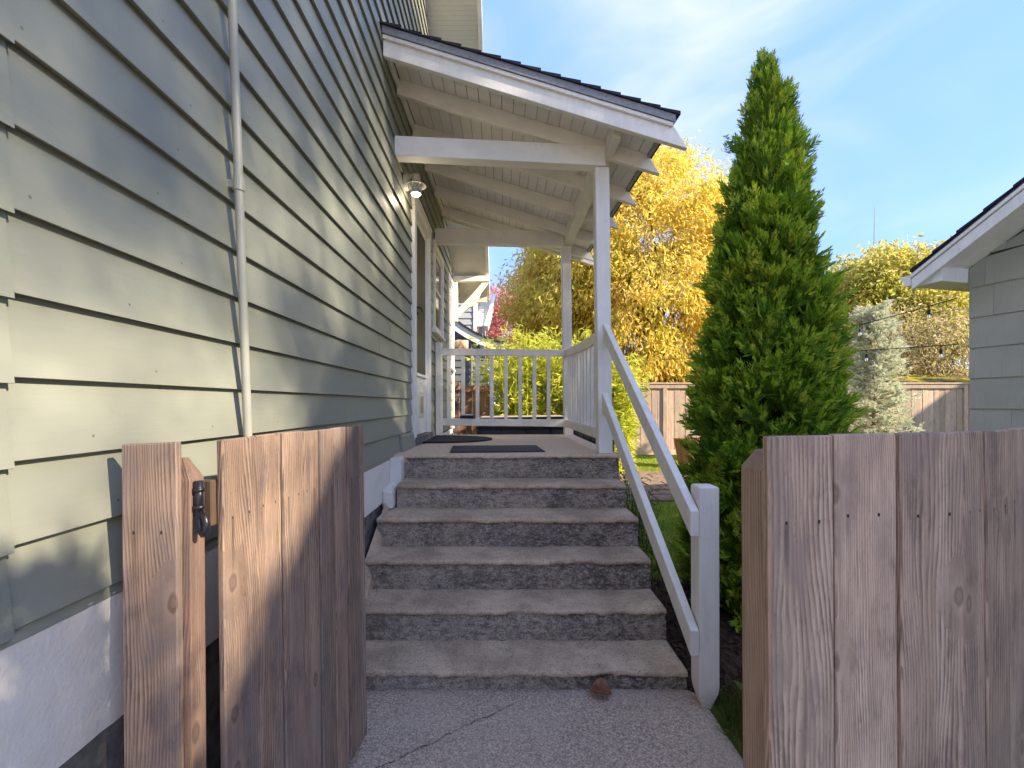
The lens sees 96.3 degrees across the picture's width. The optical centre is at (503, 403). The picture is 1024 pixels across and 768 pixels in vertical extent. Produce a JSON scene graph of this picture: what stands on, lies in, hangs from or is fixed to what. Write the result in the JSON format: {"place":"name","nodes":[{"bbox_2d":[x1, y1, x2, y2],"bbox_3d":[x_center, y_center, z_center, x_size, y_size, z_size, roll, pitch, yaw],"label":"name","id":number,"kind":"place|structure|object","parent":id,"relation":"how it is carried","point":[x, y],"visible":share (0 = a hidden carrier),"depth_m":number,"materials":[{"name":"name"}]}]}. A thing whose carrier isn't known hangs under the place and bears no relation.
{"place":"outdoors","nodes":[
{"label":"outdoors","id":0,"kind":"place"},
{"bbox_2d":[346,689,742,767],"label":"walkway","id":1,"kind":"structure","parent":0,"point":[547,728],"depth_m":2.01,"materials":[{"name":"grey concrete"}]},
{"bbox_2d":[122,442,210,767],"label":"gate post","id":2,"kind":"object","parent":1,"relation":"on","point":[166,523],"visible":1,"depth_m":1.02,"materials":[{"name":"brown wood"}]},
{"bbox_2d":[204,425,366,767],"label":"garden gate","id":3,"kind":"structure","parent":2,"relation":"attached to","point":[284,511],"depth_m":1.40,"materials":[{"name":"brown wood"}]},
{"bbox_2d":[590,678,611,694],"bbox_3d":[0.474,1.391,2.235,0.105,0.065,0.071,3,17,14],"label":"fallen leaf","id":4,"kind":"object","parent":1,"relation":"on","point":[600,686],"visible":1,"depth_m":2.25,"materials":[{"name":"brown plant"}]},
{"bbox_2d":[602,324,719,708],"bbox_3d":[0.915,0.409,2.958,0.150,2.121,1.605,0,0,-3],"label":"stair handrail","id":5,"kind":"object","parent":1,"relation":"on","point":[698,508],"visible":0.93,"depth_m":2.23,"materials":[{"name":"white paint"}]},
{"bbox_2d":[741,427,1023,767],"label":"board fence","id":6,"kind":"object","parent":1,"relation":"on","point":[882,600],"visible":1,"depth_m":1.00,"materials":[{"name":"brown wood"}]},
{"bbox_2d":[490,218,662,372],"bbox_3d":[2.289,-2.476,14.591,5.471,7.620,4.927,0,0,28],"label":"olive tree","id":7,"kind":"object","parent":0,"point":[512,308],"visible":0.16,"depth_m":13.69,"materials":[{"name":"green plant"}]},
{"bbox_2d":[620,471,687,501],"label":"path","id":8,"kind":"structure","parent":0,"point":[654,480],"depth_m":7.52,"materials":[{"name":"beige stone"}]},
{"bbox_2d":[629,455,742,758],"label":"lawn","id":9,"kind":"structure","parent":0,"point":[717,712],"depth_m":4.22,"materials":[{"name":"plant"}]},
{"bbox_2d":[673,437,699,465],"bbox_3d":[3.850,1.027,9.600,0.600,0.620,0.576,0,0,0],"label":"wooden planter","id":10,"kind":"object","parent":9,"relation":"on","point":[681,452],"visible":0.4,"depth_m":9.48,"materials":[{"name":"brown wood"}]},
{"bbox_2d":[650,565,742,703],"bbox_3d":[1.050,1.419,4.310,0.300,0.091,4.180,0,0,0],"label":"mulch bed","id":11,"kind":"object","parent":9,"relation":"on","point":[725,676],"visible":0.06,"depth_m":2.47,"materials":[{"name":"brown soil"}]},
{"bbox_2d":[573,430,613,451],"bbox_3d":[0.988,0.880,5.367,0.040,1.100,2.317,0,0,0],"label":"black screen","id":12,"kind":"object","parent":11,"relation":"on","point":[586,437],"visible":0.01,"depth_m":5.42,"materials":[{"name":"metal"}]},
{"bbox_2d":[617,471,663,570],"bbox_3d":[1.160,1.012,4.476,0.605,0.839,1.656,0,0,0],"label":"shrub","id":13,"kind":"object","parent":11,"relation":"on","point":[642,536],"visible":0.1,"depth_m":3.99,"materials":[{"name":"green plant"}]},
{"bbox_2d":[668,45,875,632],"bbox_3d":[1.936,-0.526,3.372,1.409,4.215,1.383,0,0,0],"label":"cypress tree","id":14,"kind":"object","parent":11,"relation":"on","point":[770,356],"visible":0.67,"depth_m":3.10,"materials":[{"name":"green plant"}]},
{"bbox_2d":[846,298,925,433],"bbox_3d":[7.802,-0.386,9.612,1.979,3.533,1.932,0,0,0],"label":"silver conifer","id":15,"kind":"object","parent":9,"relation":"on","point":[879,362],"visible":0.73,"depth_m":9.40,"materials":[{"name":"plant"}]},
{"bbox_2d":[482,0,1023,403],"label":"sky","id":16,"kind":"structure","parent":0,"point":[916,107],"materials":[{"name":"blue"}]},
{"bbox_2d":[900,177,1023,430],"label":"garage","id":17,"kind":"structure","parent":0,"point":[979,258],"depth_m":4.78,"materials":[{"name":"grey wood"}]},
{"bbox_2d":[658,344,957,361],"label":"string lights","id":18,"kind":"object","parent":17,"relation":"hanging from","point":[940,354],"visible":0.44,"depth_m":5.50},
{"bbox_2d":[848,298,956,335],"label":"string lights","id":19,"kind":"object","parent":17,"relation":"hanging from","point":[928,317],"visible":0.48,"depth_m":5.44},
{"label":"ground","id":20,"kind":"structure","parent":0,"visible":0},
{"bbox_2d":[0,0,489,767],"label":"house","id":21,"kind":"structure","parent":20,"relation":"on","point":[118,298],"depth_m":1.25,"materials":[{"name":"green paint"}]},
{"bbox_2d":[227,0,251,436],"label":"conduit pipe","id":22,"kind":"object","parent":21,"relation":"attached to","point":[236,184],"visible":0.52,"depth_m":1.48,"materials":[{"name":"white metal"}]},
{"bbox_2d":[403,173,425,196],"bbox_3d":[-0.795,-1.963,4.110,0.199,0.202,0.184,0,0,0],"label":"wall lamp","id":23,"kind":"object","parent":21,"relation":"attached to","point":[415,185],"visible":0.98,"depth_m":4.08,"materials":[{"name":"grey metal"}]},
{"bbox_2d":[417,218,427,434],"bbox_3d":[-0.879,-0.802,4.938,0.103,2.255,0.815,0,0,0],"label":"door","id":24,"kind":"structure","parent":21,"relation":"in","point":[422,378],"depth_m":4.97,"materials":[{"name":"white paint"}]},
{"bbox_2d":[431,239,445,341],"bbox_3d":[-0.883,-1.465,6.130,0.095,1.150,0.920,0,0,0],"label":"window","id":25,"kind":"structure","parent":21,"relation":"in","point":[437,329],"depth_m":6.14,"materials":[{"name":"white paint"}]},
{"bbox_2d":[446,271,455,371],"bbox_3d":[-0.883,-1.310,7.540,0.095,1.520,0.780,0,0,0],"label":"window","id":26,"kind":"structure","parent":21,"relation":"in","point":[450,284],"depth_m":7.64,"materials":[{"name":"white paint"}]},
{"bbox_2d":[454,340,467,348],"bbox_3d":[-0.760,-1.034,7.994,0.279,0.168,0.162,0,0,0],"label":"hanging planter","id":27,"kind":"object","parent":21,"relation":"attached to","point":[463,344],"visible":0.89,"depth_m":7.93,"materials":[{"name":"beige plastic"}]},
{"bbox_2d":[454,382,489,434],"bbox_3d":[-0.600,0.450,9.035,0.763,1.760,0.116,0,0,-1],"label":"cedar fence","id":28,"kind":"object","parent":20,"relation":"on","point":[484,404],"visible":0.38,"depth_m":9.02,"materials":[{"name":"brown wood"}]},
{"bbox_2d":[453,294,504,433],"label":"grey house","id":29,"kind":"structure","parent":20,"relation":"on","point":[474,321],"depth_m":11.02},
{"bbox_2d":[486,283,524,376],"bbox_3d":[0.112,-2.014,19.942,4.972,6.707,4.196,0,0,-23],"label":"red tree","id":30,"kind":"object","parent":20,"relation":"on","point":[494,332],"visible":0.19,"depth_m":18.94,"materials":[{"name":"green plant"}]},
{"bbox_2d":[474,414,562,434],"bbox_3d":[0.315,0.755,7.527,1.502,1.150,1.786,0,0,0],"label":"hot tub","id":31,"kind":"object","parent":20,"relation":"on","point":[494,430],"visible":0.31,"depth_m":6.68,"materials":[{"name":"black plastic"}]},
{"bbox_2d":[365,434,687,689],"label":"concrete steps","id":32,"kind":"structure","parent":20,"relation":"on","point":[511,570],"depth_m":2.86,"materials":[{"name":"grey concrete"}]},
{"bbox_2d":[422,435,491,442],"bbox_3d":[-0.495,0.401,5.220,0.720,0.017,1.000,0,0,0],"label":"doormat","id":33,"kind":"object","parent":32,"relation":"on","point":[448,439],"visible":0.99,"depth_m":5.08,"materials":[{"name":"black rubber"}]},
{"bbox_2d":[450,445,544,452],"bbox_3d":[-0.070,0.405,4.135,0.800,0.010,0.570,0,0,-4],"label":"doormat","id":34,"kind":"object","parent":32,"relation":"on","point":[492,448],"visible":1,"depth_m":4.02,"materials":[{"name":"black rubber"}]},
{"bbox_2d":[435,333,595,437],"bbox_3d":[-0.025,-0.191,4.934,1.715,1.202,2.113,0,0,0],"label":"porch railing","id":35,"kind":"object","parent":32,"relation":"on","point":[581,391],"visible":0.94,"depth_m":5.93,"materials":[{"name":"white paint"}]},
{"bbox_2d":[453,414,474,418],"bbox_3d":[-0.531,0.188,5.961,0.313,0.110,0.095,0,0,3],"label":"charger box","id":36,"kind":"object","parent":35,"relation":"on","point":[472,416],"visible":0.94,"depth_m":5.93,"materials":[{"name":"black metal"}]},
{"bbox_2d":[379,21,686,453],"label":"porch roof","id":37,"kind":"structure","parent":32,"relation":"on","point":[509,153],"depth_m":3.78,"materials":[{"name":"white paint"}]},
{"bbox_2d":[465,319,619,415],"bbox_3d":[0.677,-0.099,9.334,3.168,3.063,2.521,0,0,0],"label":"bamboo","id":38,"kind":"object","parent":20,"relation":"on","point":[541,389],"visible":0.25,"depth_m":8.90,"materials":[{"name":"plant"}]},
{"bbox_2d":[562,347,653,474],"bbox_3d":[2.030,0.150,9.149,1.837,2.604,1.826,0,0,20],"label":"bamboo","id":39,"kind":"object","parent":20,"relation":"on","point":[622,405],"visible":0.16,"depth_m":8.70,"materials":[{"name":"plant"}]},
{"bbox_2d":[509,130,733,382],"bbox_3d":[4.096,-3.305,13.533,7.961,9.297,5.979,0,0,0],"label":"golden tree","id":40,"kind":"object","parent":20,"relation":"on","point":[656,205],"visible":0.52,"depth_m":12.15,"materials":[{"name":"yellow plant"}]},
{"bbox_2d":[628,455,688,594],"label":"grass","id":41,"kind":"structure","parent":20,"relation":"on","point":[647,462],"depth_m":5.67,"materials":[{"name":"green plant"}]},
{"bbox_2d":[642,366,690,435],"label":"shed","id":42,"kind":"structure","parent":20,"relation":"on","point":[674,380],"depth_m":13.20,"materials":[{"name":"brown wood"}]},
{"bbox_2d":[702,672,742,757],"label":"grass","id":43,"kind":"structure","parent":20,"relation":"on","point":[735,714],"depth_m":2.11,"materials":[{"name":"green plant"}]},
{"bbox_2d":[625,383,968,454],"bbox_3d":[6.825,0.405,11.720,10.050,1.888,0.140,0,0,0],"label":"back fence","id":44,"kind":"object","parent":20,"relation":"on","point":[942,407],"visible":0.22,"depth_m":11.70,"materials":[{"name":"brown wood"}]},
{"bbox_2d":[873,207,874,254],"bbox_3d":[24.200,-5.720,30.000,0.600,14.300,0.121,0,0,0],"label":"antenna mast","id":45,"kind":"object","parent":20,"relation":"on","point":[874,229],"visible":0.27,"depth_m":29.98,"materials":[{"name":"grey metal"}]},
{"bbox_2d":[825,232,968,382],"bbox_3d":[13.913,-2.343,16.462,8.036,7.172,5.305,0,0,0],"label":"yellow green tree","id":46,"kind":"object","parent":20,"relation":"on","point":[878,275],"visible":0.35,"depth_m":15.29,"materials":[{"name":"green plant"}]},
{"bbox_2d":[843,292,968,382],"bbox_3d":[12.694,-1.084,13.877,5.235,4.640,3.340,0,0,0],"label":"tangled shrub","id":47,"kind":"object","parent":20,"relation":"on","point":[927,367],"visible":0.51,"depth_m":13.53,"materials":[{"name":"green plant"}]},
{"bbox_2d":[843,368,968,429],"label":"shed","id":48,"kind":"structure","parent":20,"relation":"on","point":[928,378],"depth_m":13.12,"materials":[{"name":"brown wood"}]}
]}

